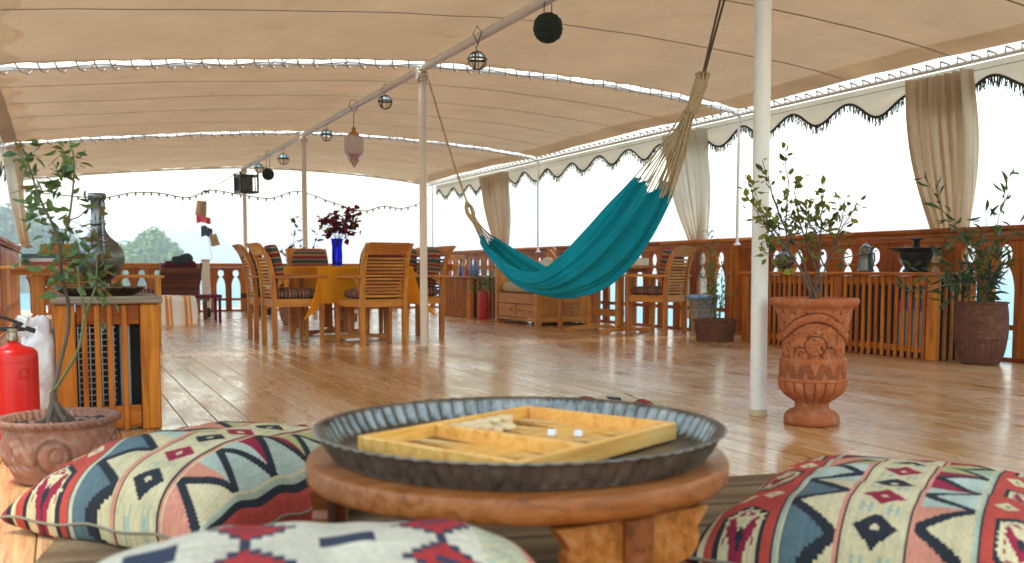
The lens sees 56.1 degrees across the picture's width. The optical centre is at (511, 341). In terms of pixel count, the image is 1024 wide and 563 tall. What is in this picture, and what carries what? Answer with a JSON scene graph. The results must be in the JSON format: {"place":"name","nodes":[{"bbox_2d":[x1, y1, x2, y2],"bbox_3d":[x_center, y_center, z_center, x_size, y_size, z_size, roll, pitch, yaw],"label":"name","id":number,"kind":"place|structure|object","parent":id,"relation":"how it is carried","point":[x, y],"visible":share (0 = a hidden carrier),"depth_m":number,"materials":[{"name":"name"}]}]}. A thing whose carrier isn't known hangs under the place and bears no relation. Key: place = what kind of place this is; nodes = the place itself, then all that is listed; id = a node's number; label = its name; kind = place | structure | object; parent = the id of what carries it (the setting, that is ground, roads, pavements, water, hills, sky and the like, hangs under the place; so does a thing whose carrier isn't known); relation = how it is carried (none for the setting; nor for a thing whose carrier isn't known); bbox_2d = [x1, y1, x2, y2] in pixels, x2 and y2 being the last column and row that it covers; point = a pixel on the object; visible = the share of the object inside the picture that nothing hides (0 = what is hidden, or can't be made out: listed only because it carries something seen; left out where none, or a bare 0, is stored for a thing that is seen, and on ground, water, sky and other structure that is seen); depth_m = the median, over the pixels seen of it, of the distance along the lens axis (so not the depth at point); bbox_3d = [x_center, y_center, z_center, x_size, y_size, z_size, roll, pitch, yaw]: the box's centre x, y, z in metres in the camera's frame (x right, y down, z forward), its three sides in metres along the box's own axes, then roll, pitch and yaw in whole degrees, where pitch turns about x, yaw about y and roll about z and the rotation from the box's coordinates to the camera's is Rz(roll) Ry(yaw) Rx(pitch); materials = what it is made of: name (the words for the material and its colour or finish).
{"place":"outdoors","nodes":[
{"label":"outdoors","id":0,"kind":"place"},
{"bbox_2d":[17,243,46,292],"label":"riverbank hill","id":1,"kind":"structure","parent":0,"point":[24,286],"depth_m":135.07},
{"bbox_2d":[0,202,82,269],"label":"riverbank trees","id":2,"kind":"object","parent":1,"relation":"on","point":[8,230],"visible":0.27,"depth_m":147.82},
{"bbox_2d":[121,243,165,287],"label":"bank hill","id":3,"kind":"structure","parent":0,"point":[141,281],"depth_m":131.41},
{"bbox_2d":[117,226,200,285],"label":"bank trees","id":4,"kind":"object","parent":3,"relation":"on","point":[138,249],"visible":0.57,"depth_m":135.18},
{"bbox_2d":[165,225,249,272],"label":"distant hill","id":5,"kind":"structure","parent":0,"point":[193,242],"depth_m":872.92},
{"bbox_2d":[240,293,271,315],"bbox_3d":[-3.423,-0.867,15.527,1.750,0.846,0.696,-3,5,-35],"label":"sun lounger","id":6,"kind":"object","parent":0,"point":[244,295],"visible":0.02,"depth_m":15.10,"materials":[{"name":"wood"}]},
{"bbox_2d":[0,41,1023,269],"label":"sky","id":7,"kind":"structure","parent":0,"point":[858,158],"materials":[{"name":"white"}]},
{"bbox_2d":[20,270,1013,356],"bbox_3d":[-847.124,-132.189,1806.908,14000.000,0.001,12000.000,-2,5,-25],"label":"sea","id":8,"kind":"structure","parent":0,"point":[25,297],"depth_m":121.68,"materials":[{"name":"teal liquid"}]},
{"bbox_2d":[0,303,1023,562],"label":"deck","id":9,"kind":"structure","parent":8,"relation":"on","point":[882,405],"depth_m":6.07,"materials":[{"name":"brown wood"}]},
{"bbox_2d":[0,236,21,339],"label":"railing","id":10,"kind":"object","parent":9,"relation":"on","point":[10,306],"visible":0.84,"depth_m":11.83,"materials":[{"name":"brown wood"}]},
{"bbox_2d":[0,316,39,439],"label":"fire extinguisher","id":11,"kind":"object","parent":9,"relation":"on","point":[19,379],"visible":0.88,"depth_m":3.83,"materials":[{"name":"red metal"}]},
{"bbox_2d":[13,315,56,408],"bbox_3d":[-2.080,0.142,4.237,0.171,0.522,0.212,-1,4,-7],"label":"plastic sack","id":12,"kind":"object","parent":9,"relation":"on","point":[41,340],"visible":0.34,"depth_m":4.16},
{"bbox_2d":[0,266,76,343],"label":"trestle table","id":13,"kind":"object","parent":9,"relation":"on","point":[38,290],"visible":0.27,"depth_m":8.27,"materials":[{"name":"brown wood"}]},
{"bbox_2d":[20,262,58,265],"bbox_3d":[-4.029,-0.659,8.190,0.300,0.035,0.242,-3,5,-31],"label":"book","id":14,"kind":"object","parent":13,"relation":"on","point":[39,263],"visible":0.43,"depth_m":8.09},
{"bbox_2d":[20,258,56,261],"bbox_3d":[-4.029,-0.692,8.187,0.270,0.030,0.222,-2,5,-19],"label":"book","id":15,"kind":"object","parent":14,"relation":"on","point":[41,259],"visible":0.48,"depth_m":8.09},
{"bbox_2d":[21,254,55,257],"bbox_3d":[-4.029,-0.726,8.184,0.280,0.035,0.222,-2,5,-28],"label":"book","id":16,"kind":"object","parent":15,"relation":"on","point":[28,255],"visible":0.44,"depth_m":8.07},
{"bbox_2d":[29,244,88,304],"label":"armchair","id":17,"kind":"object","parent":9,"relation":"on","point":[47,278],"visible":0.16,"depth_m":9.60,"materials":[{"name":"brown wood"}]},
{"bbox_2d":[0,139,123,485],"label":"rose planter","id":18,"kind":"object","parent":9,"relation":"on","point":[36,446],"visible":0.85,"depth_m":3.23,"materials":[{"name":"ceramic"}]},
{"bbox_2d":[50,293,162,430],"bbox_3d":[-1.885,0.086,4.470,0.455,0.600,0.550,-2,5,-25],"label":"cooler cabinet","id":19,"kind":"object","parent":9,"relation":"on","point":[120,371],"visible":0.77,"depth_m":4.29,"materials":[{"name":"brown wood"}]},
{"bbox_2d":[51,286,145,295],"bbox_3d":[-1.893,-0.230,4.409,0.407,0.040,0.407,-2,5,-25],"label":"fluted plate","id":20,"kind":"object","parent":19,"relation":"on","point":[117,290],"visible":0.62,"depth_m":4.29,"materials":[{"name":"grey metal"}]},
{"bbox_2d":[76,193,124,287],"bbox_3d":[-1.891,-0.446,4.390,0.224,0.458,0.230,-2,5,-25],"label":"pewter ewer","id":21,"kind":"object","parent":20,"relation":"on","point":[116,250],"visible":0.64,"depth_m":4.35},
{"bbox_2d":[108,273,164,344],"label":"armchair","id":22,"kind":"object","parent":9,"relation":"on","point":[155,284],"visible":0.1,"depth_m":9.12,"materials":[{"name":"brown wood"}]},
{"bbox_2d":[149,261,210,318],"bbox_3d":[-5.097,-0.795,14.569,0.696,0.846,1.750,-2,5,-30],"label":"sun lounger","id":23,"kind":"object","parent":9,"relation":"on","point":[184,279],"visible":0.69,"depth_m":14.18,"materials":[{"name":"red wood"}]},
{"bbox_2d":[172,253,192,265],"bbox_3d":[-4.819,-1.198,14.034,0.300,0.182,0.200,-3,5,-36],"label":"rolled jacket","id":24,"kind":"object","parent":23,"relation":"on","point":[182,259],"visible":1,"depth_m":13.96,"materials":[{"name":"black fabric"}]},
{"bbox_2d":[182,294,221,321],"bbox_3d":[-4.266,-0.454,13.187,0.500,0.372,0.300,-3,5,-31],"label":"purple stool","id":25,"kind":"object","parent":9,"relation":"on","point":[216,296],"visible":0.56,"depth_m":13.19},
{"bbox_2d":[200,259,210,310],"bbox_3d":[-5.182,-0.943,16.252,0.160,0.890,0.120,-2,5,-25],"label":"boarding post","id":26,"kind":"object","parent":9,"relation":"on","point":[205,276],"visible":0.85,"depth_m":16.20,"materials":[{"name":"white paint"}]},
{"bbox_2d":[24,263,452,314],"bbox_3d":[-4.313,-0.944,16.726,7.462,0.820,0.100,-2,5,-25],"label":"railing","id":27,"kind":"object","parent":9,"relation":"on","point":[227,269],"visible":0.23,"depth_m":16.36,"materials":[{"name":"brown wood"}]},
{"bbox_2d":[241,168,247,260],"bbox_3d":[-4.673,-1.779,16.827,0.100,2.471,0.083,-2,5,-25],"label":"support post","id":28,"kind":"object","parent":9,"relation":"on","point":[244,201],"visible":0.34,"depth_m":16.77,"materials":[{"name":"metal"}]},
{"bbox_2d":[232,244,303,340],"bbox_3d":[-2.518,-0.510,9.942,0.672,0.970,0.642,-2,5,-23],"label":"armchair","id":29,"kind":"object","parent":9,"relation":"on","point":[249,276],"visible":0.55,"depth_m":9.79,"materials":[{"name":"brown wood"}]},
{"bbox_2d":[245,243,327,344],"bbox_3d":[-2.218,-0.470,9.406,0.672,0.970,0.642,-2,5,-27],"label":"armchair","id":30,"kind":"object","parent":9,"relation":"on","point":[277,292],"visible":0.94,"depth_m":9.21,"materials":[{"name":"brown wood"}]},
{"bbox_2d":[278,214,323,325],"bbox_3d":[-2.738,-0.925,12.432,0.618,1.425,0.420,-2,5,-25],"label":"flowering planter","id":31,"kind":"object","parent":9,"relation":"on","point":[284,313],"visible":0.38,"depth_m":12.33,"materials":[{"name":"ceramic"}]},
{"bbox_2d":[299,136,307,247],"bbox_3d":[-2.758,-1.475,12.788,0.100,2.469,0.078,-2,5,-25],"label":"support post","id":32,"kind":"object","parent":9,"relation":"on","point":[303,140],"visible":0.47,"depth_m":12.72,"materials":[{"name":"metal"}]},
{"bbox_2d":[285,248,343,331],"bbox_3d":[-2.355,-0.614,11.327,0.642,0.970,0.672,-2,5,-25],"label":"armchair","id":33,"kind":"object","parent":9,"relation":"on","point":[307,257],"visible":0.22,"depth_m":11.38,"materials":[{"name":"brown wood"}]},
{"bbox_2d":[309,304,387,340],"bbox_3d":[-1.780,-0.418,10.226,0.896,0.744,1.620,-2,5,-25],"label":"trestle table","id":34,"kind":"object","parent":9,"relation":"on","point":[348,317],"visible":0.27,"depth_m":9.88,"materials":[{"name":"brown wood"}]},
{"bbox_2d":[267,266,436,320],"bbox_3d":[-1.780,-0.539,10.217,1.370,0.520,2.082,-2,5,-25],"label":"tablecloth","id":35,"kind":"object","parent":34,"relation":"on","point":[330,288],"visible":0.51,"depth_m":9.35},
{"bbox_2d":[316,205,363,265],"bbox_3d":[-1.766,-1.105,9.990,0.572,0.643,0.385,-2,5,-25],"label":"flower vase","id":36,"kind":"object","parent":35,"relation":"on","point":[336,225],"visible":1,"depth_m":9.95,"materials":[{"name":"blue glass"}]},
{"bbox_2d":[334,242,413,345],"bbox_3d":[-1.318,-0.462,9.299,0.642,0.970,0.672,-3,5,-34],"label":"armchair","id":37,"kind":"object","parent":9,"relation":"on","point":[381,277],"visible":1,"depth_m":9.14,"materials":[{"name":"brown wood"}]},
{"bbox_2d":[367,247,419,333],"bbox_3d":[-1.288,-0.576,10.819,0.672,0.970,0.642,-2,5,-23],"label":"armchair","id":38,"kind":"object","parent":9,"relation":"on","point":[415,254],"visible":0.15,"depth_m":10.67,"materials":[{"name":"brown wood"}]},
{"bbox_2d":[35,473,778,562],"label":"woven rug","id":39,"kind":"object","parent":9,"relation":"on","point":[538,544],"visible":0.12,"depth_m":2.57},
{"bbox_2d":[0,421,353,547],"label":"floor cushion","id":40,"kind":"object","parent":39,"relation":"on","point":[147,488],"visible":0.8,"depth_m":2.48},
{"bbox_2d":[98,518,534,562],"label":"floor cushion","id":41,"kind":"object","parent":39,"relation":"on","point":[437,540],"visible":1,"depth_m":1.40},
{"bbox_2d":[305,445,728,562],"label":"round table","id":42,"kind":"object","parent":39,"relation":"on","point":[656,521],"visible":0.42,"depth_m":1.69,"materials":[{"name":"orange wood"}]},
{"bbox_2d":[311,396,727,490],"bbox_3d":[0.015,0.204,2.059,0.875,0.058,0.875,-2,5,-25],"label":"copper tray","id":43,"kind":"object","parent":42,"relation":"on","point":[694,443],"visible":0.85,"depth_m":1.82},
{"bbox_2d":[358,406,675,463],"bbox_3d":[0.025,0.207,2.055,0.425,0.040,0.565,3,6,39],"label":"backgammon board","id":44,"kind":"object","parent":43,"relation":"in","point":[528,439],"visible":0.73,"depth_m":2.03,"materials":[{"name":"yellow wood"}]},
{"bbox_2d":[499,423,515,429],"bbox_3d":[-0.010,0.197,2.223,0.039,0.012,0.039,0,4,-7],"label":"game counter","id":45,"kind":"object","parent":44,"relation":"on","point":[509,426],"visible":0.89,"depth_m":2.21,"materials":[{"name":"brown wood"}]},
{"bbox_2d":[685,455,1023,562],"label":"floor cushion","id":46,"kind":"object","parent":39,"relation":"on","point":[844,509],"visible":0.99,"depth_m":2.14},
{"bbox_2d":[383,246,455,337],"bbox_3d":[-0.992,-0.534,10.257,0.672,0.970,0.642,-2,5,-27],"label":"armchair","id":47,"kind":"object","parent":9,"relation":"on","point":[434,262],"visible":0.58,"depth_m":10.12,"materials":[{"name":"brown wood"}]},
{"bbox_2d":[415,70,428,349],"bbox_3d":[-0.793,-1.159,8.575,0.100,2.469,0.078,-2,5,-25],"label":"support post","id":48,"kind":"object","parent":9,"relation":"on","point":[423,221],"visible":1,"depth_m":8.55,"materials":[{"name":"metal"}]},
{"bbox_2d":[0,0,1023,186],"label":"pipe framework","id":49,"kind":"object","parent":48,"relation":"on","point":[512,18],"visible":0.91,"depth_m":8.98,"materials":[{"name":"beige paint"}]},
{"bbox_2d":[0,154,5,185],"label":"valance","id":50,"kind":"object","parent":49,"relation":"hanging from","point":[2,166],"visible":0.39,"depth_m":12.17,"materials":[{"name":"fabric"}]},
{"bbox_2d":[203,170,240,192],"bbox_3d":[-5.064,-2.832,16.925,0.890,0.406,0.087,1,5,18],"label":"slanting spar","id":51,"kind":"object","parent":49,"relation":"attached to","point":[221,182],"visible":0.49,"depth_m":16.92,"materials":[{"name":"beige paint"}]},
{"bbox_2d":[205,193,212,258],"bbox_3d":[-5.412,-2.066,17.123,0.119,1.201,0.030,-2,5,-25],"label":"flag line","id":52,"kind":"object","parent":51,"relation":"hanging from","point":[205,218],"visible":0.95,"depth_m":17.09,"materials":[{"name":"fabric"}]},
{"bbox_2d":[195,197,206,215],"bbox_3d":[-5.521,-2.400,17.069,0.200,0.334,0.060,4,2,-25],"label":"straw bag","id":53,"kind":"object","parent":52,"relation":"hanging from","point":[200,207],"visible":1,"depth_m":17.04,"materials":[{"name":"fabric"}]},
{"bbox_2d":[196,213,210,224],"bbox_3d":[-5.487,-2.179,17.079,0.244,0.210,0.050,-2,5,-25],"label":"cloth flag","id":54,"kind":"object","parent":52,"relation":"hanging from","point":[201,218],"visible":1,"depth_m":17.07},
{"bbox_2d":[201,225,211,236],"bbox_3d":[-5.442,-1.971,17.116,0.194,0.280,0.050,-2,5,-25],"label":"cloth flag","id":55,"kind":"object","parent":52,"relation":"hanging from","point":[206,231],"visible":1,"depth_m":17.11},
{"bbox_2d":[209,231,219,246],"bbox_3d":[-5.341,-1.840,17.195,0.160,0.268,0.060,-18,11,-23],"label":"straw bag","id":56,"kind":"object","parent":52,"relation":"hanging from","point":[214,240],"visible":1,"depth_m":17.18,"materials":[{"name":"wicker"}]},
{"bbox_2d":[233,163,258,193],"bbox_3d":[-4.425,-2.726,15.986,0.330,0.520,0.270,-4,6,-39],"label":"hanging crate","id":57,"kind":"object","parent":49,"relation":"hanging from","point":[244,185],"visible":1,"depth_m":15.98,"materials":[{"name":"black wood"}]},
{"bbox_2d":[254,156,263,172],"bbox_3d":[-4.080,-2.850,15.475,0.166,0.287,0.166,-2,5,-26],"label":"float ball","id":58,"kind":"object","parent":49,"relation":"hanging from","point":[258,168],"visible":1,"depth_m":15.44,"materials":[{"name":"clear glass"}]},
{"bbox_2d":[262,155,273,180],"bbox_3d":[-3.726,-2.689,14.657,0.190,0.471,0.189,-2,5,-25],"label":"lantern","id":59,"kind":"object","parent":49,"relation":"hanging from","point":[267,174],"visible":1,"depth_m":14.61,"materials":[{"name":"black metal"}]},
{"bbox_2d":[277,149,289,164],"bbox_3d":[-3.324,-2.721,13.957,0.176,0.317,0.176,-1,4,-12],"label":"float ball","id":60,"kind":"object","parent":49,"relation":"hanging from","point":[283,158],"visible":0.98,"depth_m":13.92,"materials":[{"name":"clear glass"}]},
{"bbox_2d":[320,124,332,140],"bbox_3d":[-2.280,-2.588,11.799,0.156,0.260,0.156,3,5,30],"label":"float ball","id":61,"kind":"object","parent":49,"relation":"hanging from","point":[326,134],"visible":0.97,"depth_m":11.76,"materials":[{"name":"clear glass"}]},
{"bbox_2d":[344,99,363,167],"bbox_3d":[-1.702,-2.233,10.326,0.203,0.728,0.203,-2,5,-25],"label":"glass lantern","id":62,"kind":"object","parent":49,"relation":"hanging from","point":[353,146],"visible":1,"depth_m":10.27,"materials":[{"name":"pink glass"}]},
{"bbox_2d":[377,84,392,109],"bbox_3d":[-1.250,-2.414,9.461,0.151,0.258,0.152,2,5,22],"label":"float ball","id":63,"kind":"object","parent":49,"relation":"hanging from","point":[385,102],"visible":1,"depth_m":9.42,"materials":[{"name":"clear glass"}]},
{"bbox_2d":[431,185,433,246],"bbox_3d":[-1.512,-2.298,18.270,0.075,1.350,0.073,-2,5,-25],"label":"awning stanchion","id":64,"kind":"object","parent":49,"relation":"attached to","point":[432,218],"visible":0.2,"depth_m":18.25,"materials":[{"name":"white paint"}]},
{"bbox_2d":[467,26,486,69],"bbox_3d":[-0.262,-2.211,7.239,0.152,0.330,0.152,3,5,35],"label":"float ball","id":65,"kind":"object","parent":49,"relation":"hanging from","point":[476,59],"visible":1,"depth_m":7.21,"materials":[{"name":"clear glass"}]},
{"bbox_2d":[0,0,1023,183],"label":"canopy","id":66,"kind":"object","parent":49,"relation":"attached to","point":[661,45],"visible":0.84,"depth_m":8.32,"materials":[{"name":"fabric"}]},
{"bbox_2d":[4,147,32,247],"bbox_3d":[-6.209,-1.741,12.123,0.232,1.102,2.598,-2,5,-25],"label":"curtain","id":67,"kind":"object","parent":66,"relation":"hanging from","point":[14,177],"visible":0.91,"depth_m":11.40,"materials":[{"name":"fabric"}]},
{"bbox_2d":[24,190,428,213],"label":"string lights","id":68,"kind":"object","parent":66,"relation":"hanging from","point":[273,198],"visible":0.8,"depth_m":16.81},
{"bbox_2d":[535,161,539,251],"bbox_3d":[0.386,-1.994,14.223,0.075,1.350,0.073,-2,5,-25],"label":"awning stanchion","id":69,"kind":"object","parent":49,"relation":"attached to","point":[537,250],"visible":1,"depth_m":14.21,"materials":[{"name":"white paint"}]},
{"bbox_2d":[533,2,562,43],"bbox_3d":[0.237,-2.131,6.316,0.201,0.336,0.200,-2,5,-25],"label":"lantern","id":70,"kind":"object","parent":49,"relation":"hanging from","point":[547,28],"visible":1,"depth_m":6.25,"materials":[{"name":"black metal"}]},
{"bbox_2d":[435,53,1023,200],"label":"valance","id":71,"kind":"object","parent":49,"relation":"hanging from","point":[879,103],"visible":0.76,"depth_m":9.35,"materials":[{"name":"fabric"}]},
{"bbox_2d":[479,171,510,244],"bbox_3d":[-0.282,-1.657,15.936,0.531,2.120,1.838,0,4,1],"label":"curtain","id":72,"kind":"object","parent":71,"relation":"hanging from","point":[496,197],"visible":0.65,"depth_m":15.67,"materials":[{"name":"fabric"}]},
{"bbox_2d":[662,128,710,318],"bbox_3d":[2.012,-1.293,11.093,0.557,2.120,1.294,1,4,13],"label":"curtain","id":73,"kind":"object","parent":71,"relation":"hanging from","point":[692,195],"visible":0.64,"depth_m":10.92,"materials":[{"name":"fabric"}]},
{"bbox_2d":[905,68,978,271],"bbox_3d":[3.595,-1.060,7.918,0.591,2.130,1.011,4,6,40],"label":"curtain","id":74,"kind":"object","parent":71,"relation":"hanging from","point":[942,122],"visible":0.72,"depth_m":7.77,"materials":[{"name":"fabric"}]},
{"bbox_2d":[733,115,740,244],"bbox_3d":[2.359,-1.679,10.014,0.075,1.350,0.073,-2,5,-25],"label":"awning stanchion","id":75,"kind":"object","parent":49,"relation":"attached to","point":[738,178],"visible":1,"depth_m":10.00,"materials":[{"name":"white paint"}]},
{"bbox_2d":[417,0,724,298],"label":"hammock","id":76,"kind":"object","parent":48,"relation":"hanging from","point":[607,247],"visible":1,"depth_m":5.59,"materials":[{"name":"teal fabric"}]},
{"bbox_2d":[444,276,494,317],"bbox_3d":[-0.420,-0.697,14.806,1.000,0.614,1.140,-2,5,-25],"label":"slatted cabinet","id":77,"kind":"object","parent":9,"relation":"on","point":[462,302],"visible":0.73,"depth_m":14.36,"materials":[{"name":"brown wood"}]},
{"bbox_2d":[451,252,511,319],"bbox_3d":[-0.375,-0.789,13.564,1.082,0.984,0.590,-2,5,-25],"label":"potted bush","id":78,"kind":"object","parent":9,"relation":"on","point":[487,280],"visible":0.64,"depth_m":13.51,"materials":[{"name":"green plant"}]},
{"bbox_2d":[478,284,490,318],"bbox_3d":[-0.404,-0.577,13.915,0.173,0.510,0.173,1,4,15],"label":"fire extinguisher","id":79,"kind":"object","parent":9,"relation":"on","point":[483,306],"visible":0.81,"depth_m":13.85,"materials":[{"name":"red metal"}]},
{"bbox_2d":[495,247,600,325],"bbox_3d":[0.452,-0.762,12.874,0.958,1.034,1.300,-2,5,-25],"label":"daybed","id":80,"kind":"object","parent":9,"relation":"on","point":[513,301],"visible":0.48,"depth_m":12.45,"materials":[{"name":"brown wood"}]},
{"bbox_2d":[546,248,597,329],"bbox_3d":[0.759,-0.646,11.760,0.672,0.970,0.642,0,4,5],"label":"armchair","id":81,"kind":"object","parent":9,"relation":"on","point":[560,302],"visible":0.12,"depth_m":11.55,"materials":[{"name":"brown wood"}]},
{"bbox_2d":[565,266,658,333],"bbox_3d":[1.107,-0.493,11.132,0.796,0.759,1.150,-3,5,-33],"label":"trestle table","id":82,"kind":"object","parent":9,"relation":"on","point":[597,312],"visible":0.48,"depth_m":10.96,"materials":[{"name":"brown wood"}]},
{"bbox_2d":[632,258,649,265],"bbox_3d":[1.454,-0.912,11.019,0.226,0.087,0.126,-3,5,-36],"label":"tissue box","id":83,"kind":"object","parent":82,"relation":"on","point":[642,262],"visible":0.56,"depth_m":10.97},
{"bbox_2d":[577,392,664,406],"bbox_3d":[0.362,0.319,3.791,0.666,0.206,0.606,0,4,0],"label":"floor cushion","id":84,"kind":"object","parent":9,"relation":"on","point":[621,396],"visible":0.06,"depth_m":3.81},
{"bbox_2d":[622,246,699,335],"bbox_3d":[1.674,-0.567,10.699,0.672,0.970,0.642,3,5,38],"label":"armchair","id":85,"kind":"object","parent":9,"relation":"on","point":[670,276],"visible":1,"depth_m":10.56,"materials":[{"name":"brown wood"}]},
{"bbox_2d":[686,294,719,335],"bbox_3d":[2.061,-0.279,10.374,0.364,0.445,0.368,-2,5,-25],"label":"wicker basket","id":86,"kind":"object","parent":9,"relation":"on","point":[697,309],"visible":0.52,"depth_m":10.26,"materials":[{"name":"wicker"}]},
{"bbox_2d":[693,226,737,341],"bbox_3d":[2.024,-0.584,9.636,0.520,1.162,0.442,-4,6,-42],"label":"planter","id":87,"kind":"object","parent":9,"relation":"on","point":[716,329],"visible":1,"depth_m":9.57,"materials":[{"name":"brown ceramic"}]},
{"bbox_2d":[447,224,1023,362],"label":"railing","id":88,"kind":"object","parent":9,"relation":"on","point":[737,260],"visible":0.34,"depth_m":9.45,"materials":[{"name":"brown wood"}]},
{"bbox_2d":[749,0,771,415],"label":"support post","id":89,"kind":"object","parent":9,"relation":"on","point":[761,151],"visible":1,"depth_m":4.65,"materials":[{"name":"metal"}]},
{"bbox_2d":[738,142,877,426],"bbox_3d":[1.404,-0.266,4.447,0.872,1.306,0.400,-2,5,-25],"label":"terracotta urn","id":90,"kind":"object","parent":9,"relation":"on","point":[812,378],"visible":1,"depth_m":4.37,"materials":[{"name":"ceramic"}]},
{"bbox_2d":[739,272,977,360],"bbox_3d":[3.010,-0.276,8.653,0.510,0.694,2.400,-2,5,-25],"label":"slatted cabinet","id":91,"kind":"object","parent":9,"relation":"on","point":[873,326],"visible":0.71,"depth_m":8.03,"materials":[{"name":"brown wood"}]},
{"bbox_2d":[774,245,793,271],"bbox_3d":[2.670,-0.814,9.356,0.208,0.270,0.246,-2,5,-25],"label":"ewer","id":92,"kind":"object","parent":91,"relation":"on","point":[785,254],"visible":0.46,"depth_m":9.32,"materials":[{"name":"grey metal"}]},
{"bbox_2d":[857,243,874,271],"bbox_3d":[3.097,-0.735,8.399,0.145,0.256,0.156,1,4,15],"label":"pitcher","id":93,"kind":"object","parent":91,"relation":"on","point":[866,261],"visible":0.97,"depth_m":8.36,"materials":[{"name":"grey metal"}]},
{"bbox_2d":[898,299,905,344],"bbox_3d":[3.190,-0.189,7.858,0.051,0.442,0.051,-2,5,-25],"label":"water bottle","id":94,"kind":"object","parent":91,"relation":"on","point":[899,320],"visible":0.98,"depth_m":7.85,"materials":[{"name":"plastic"}]},
{"bbox_2d":[888,238,942,271],"bbox_3d":[3.341,-0.713,7.934,0.436,0.282,0.436,-2,5,-25],"label":"brazier","id":95,"kind":"object","parent":91,"relation":"on","point":[915,253],"visible":0.85,"depth_m":7.84,"materials":[{"name":"black metal"}]},
{"bbox_2d":[894,166,1023,364],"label":"drum planter","id":96,"kind":"object","parent":9,"relation":"on","point":[981,331],"visible":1,"depth_m":7.16,"materials":[{"name":"brown ceramic"}]},
{"bbox_3d":[-4.634,-0.416,12.796,0.500,0.355,0.620,-3,5,-36],"label":"foot stool","id":97,"kind":"object","parent":9,"relation":"on","visible":0},
{"bbox_2d":[161,295,197,324],"bbox_3d":[-4.619,-0.414,12.780,0.645,0.386,0.750,-3,5,-36],"label":"beach towel","id":98,"kind":"object","parent":97,"relation":"on","point":[178,309],"visible":0.57,"depth_m":12.56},
{"bbox_2d":[904,288,912,345],"bbox_3d":[3.220,-0.204,7.793,0.051,0.482,0.051,-2,5,-25],"label":"water bottle","id":99,"kind":"object","parent":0,"point":[906,319],"visible":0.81,"depth_m":7.79,"materials":[{"name":"plastic"}]},
{"bbox_2d":[911,285,915,345],"bbox_3d":[3.249,-0.205,7.730,0.051,0.492,0.051,-2,5,-25],"label":"water bottle","id":100,"kind":"object","parent":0,"point":[913,320],"visible":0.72,"depth_m":7.72,"materials":[{"name":"plastic"}]},
{"bbox_2d":[918,289,922,346],"bbox_3d":[3.279,-0.195,7.667,0.051,0.482,0.051,-2,5,-25],"label":"water bottle","id":101,"kind":"object","parent":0,"point":[920,321],"visible":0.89,"depth_m":7.66,"materials":[{"name":"plastic"}]},
{"bbox_3d":[-0.042,0.195,2.250,0.039,0.012,0.039,3,5,37],"label":"game counter","id":102,"kind":"object","parent":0,"visible":0},
{"bbox_2d":[485,416,500,422],"bbox_3d":[-0.044,0.184,2.246,0.039,0.012,0.039,2,5,24],"label":"game counter","id":103,"kind":"object","parent":102,"relation":"on","point":[494,419],"visible":0.87,"depth_m":2.23,"materials":[{"name":"brown wood"}]},
{"bbox_3d":[-0.016,0.193,2.281,0.039,0.012,0.039,4,6,41],"label":"game counter","id":104,"kind":"object","parent":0,"visible":0},
{"bbox_2d":[498,414,512,420],"bbox_3d":[-0.017,0.181,2.280,0.039,0.012,0.039,1,4,16],"label":"game counter","id":105,"kind":"object","parent":104,"relation":"on","point":[506,417],"visible":0.89,"depth_m":2.27,"materials":[{"name":"brown wood"}]},
{"label":"game counter","id":106,"kind":"object","parent":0,"visible":0},
{"bbox_2d":[476,422,492,429],"bbox_3d":[-0.063,0.191,2.157,0.039,0.012,0.039,-1,4,-17],"label":"game counter","id":107,"kind":"object","parent":106,"relation":"on","point":[485,425],"visible":0.85,"depth_m":2.14,"materials":[{"name":"brown wood"}]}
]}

